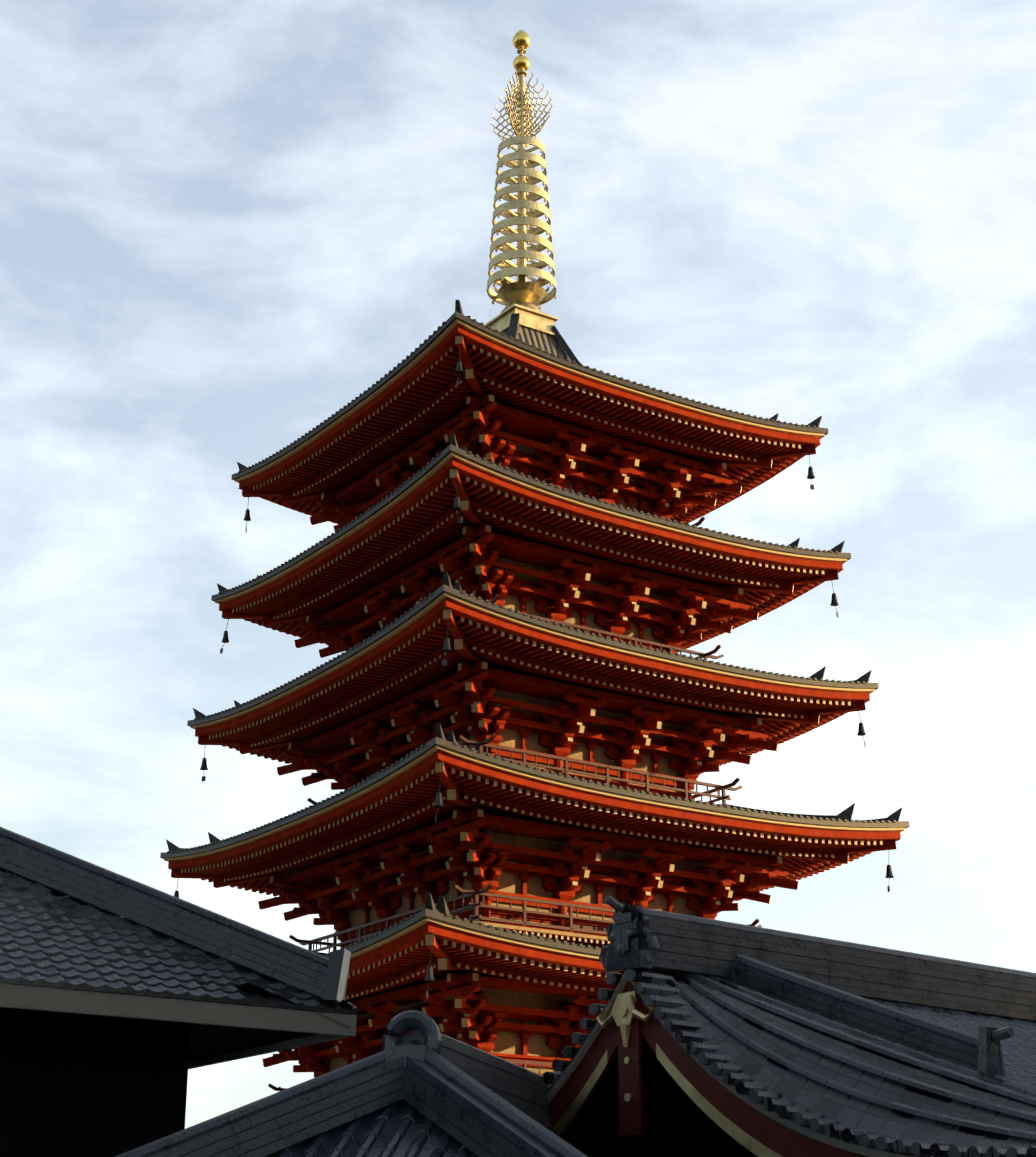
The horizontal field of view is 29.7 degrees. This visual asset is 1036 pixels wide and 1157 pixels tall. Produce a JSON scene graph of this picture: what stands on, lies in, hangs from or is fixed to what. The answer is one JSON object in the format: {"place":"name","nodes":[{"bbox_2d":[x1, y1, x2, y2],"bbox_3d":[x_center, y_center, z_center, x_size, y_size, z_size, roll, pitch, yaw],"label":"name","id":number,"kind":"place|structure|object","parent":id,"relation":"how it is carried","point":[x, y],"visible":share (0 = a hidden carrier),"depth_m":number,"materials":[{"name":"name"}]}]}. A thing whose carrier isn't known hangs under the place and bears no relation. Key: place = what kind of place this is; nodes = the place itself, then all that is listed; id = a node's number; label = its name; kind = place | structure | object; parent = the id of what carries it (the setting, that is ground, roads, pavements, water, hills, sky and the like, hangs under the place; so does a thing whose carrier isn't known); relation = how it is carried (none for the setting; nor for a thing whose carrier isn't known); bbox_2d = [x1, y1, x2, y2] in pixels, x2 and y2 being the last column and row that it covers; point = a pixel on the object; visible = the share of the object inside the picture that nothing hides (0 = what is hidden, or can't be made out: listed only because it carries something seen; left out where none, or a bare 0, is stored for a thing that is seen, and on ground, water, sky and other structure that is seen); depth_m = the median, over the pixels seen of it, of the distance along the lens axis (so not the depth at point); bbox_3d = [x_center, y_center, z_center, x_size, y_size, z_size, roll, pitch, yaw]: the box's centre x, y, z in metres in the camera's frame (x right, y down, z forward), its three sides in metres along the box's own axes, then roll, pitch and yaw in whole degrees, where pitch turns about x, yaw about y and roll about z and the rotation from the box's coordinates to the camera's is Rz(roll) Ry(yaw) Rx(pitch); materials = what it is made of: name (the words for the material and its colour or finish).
{"place":"outdoors","nodes":[
{"label":"outdoors","id":0,"kind":"place"},
{"bbox_2d":[0,970,923,1156],"bbox_3d":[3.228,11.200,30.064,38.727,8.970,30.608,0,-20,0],"label":"temple building","id":1,"kind":"structure","parent":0,"point":[77,1085],"depth_m":25.11,"materials":[{"name":"black wood"}]},
{"bbox_2d":[0,983,356,1068],"bbox_3d":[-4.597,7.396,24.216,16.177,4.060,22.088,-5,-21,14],"label":"fascia","id":2,"kind":"structure","parent":1,"relation":"attached to","point":[323,1028],"depth_m":24.22,"materials":[{"name":"grey wood"}]},
{"bbox_2d":[0,864,357,1014],"bbox_3d":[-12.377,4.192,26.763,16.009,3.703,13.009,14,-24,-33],"label":"hall roof tiles","id":3,"kind":"object","parent":1,"relation":"on","point":[50,937],"visible":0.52,"depth_m":25.05,"materials":[{"name":"grey tile"}]},
{"bbox_2d":[264,1010,592,1156],"bbox_3d":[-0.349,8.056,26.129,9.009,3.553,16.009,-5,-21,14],"label":"roof tiles","id":4,"kind":"object","parent":1,"relation":"on","point":[402,1128],"visible":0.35,"depth_m":22.20,"materials":[{"name":"grey tile"}]},
{"bbox_2d":[0,827,1035,1156],"bbox_3d":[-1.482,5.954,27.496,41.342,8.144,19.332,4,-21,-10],"label":"roof ridges","id":5,"kind":"object","parent":1,"relation":"on","point":[478,1101],"visible":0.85,"depth_m":26.16,"materials":[{"name":"tile"}]},
{"bbox_2d":[547,981,868,1156],"bbox_3d":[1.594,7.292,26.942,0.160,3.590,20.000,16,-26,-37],"label":"gable boards","id":6,"kind":"object","parent":1,"relation":"attached to","point":[772,1134],"visible":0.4,"depth_m":26.81,"materials":[{"name":"red wood"}]},
{"bbox_2d":[551,991,782,1156],"bbox_3d":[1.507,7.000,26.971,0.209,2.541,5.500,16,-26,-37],"label":"gold fittings","id":7,"kind":"object","parent":6,"relation":"attached to","point":[625,1011],"visible":0.88,"depth_m":27.03,"materials":[{"name":"gold metal"}]},
{"bbox_2d":[543,895,1035,1156],"bbox_3d":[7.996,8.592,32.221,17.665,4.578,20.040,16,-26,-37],"label":"roof tiles","id":8,"kind":"object","parent":1,"relation":"on","point":[814,1072],"visible":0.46,"depth_m":25.45,"materials":[{"name":"grey tile"}]},
{"bbox_2d":[0,0,1035,1128],"label":"sky","id":9,"kind":"structure","parent":0,"point":[223,223],"materials":[{"name":"white"}]},
{"label":"ground","id":10,"kind":"structure","parent":0,"visible":0},
{"bbox_2d":[160,29,909,1090],"bbox_3d":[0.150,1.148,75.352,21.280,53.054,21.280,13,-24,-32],"label":"pagoda","id":11,"kind":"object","parent":10,"relation":"on","point":[514,721],"visible":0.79,"depth_m":69.30,"materials":[{"name":"red wood"}]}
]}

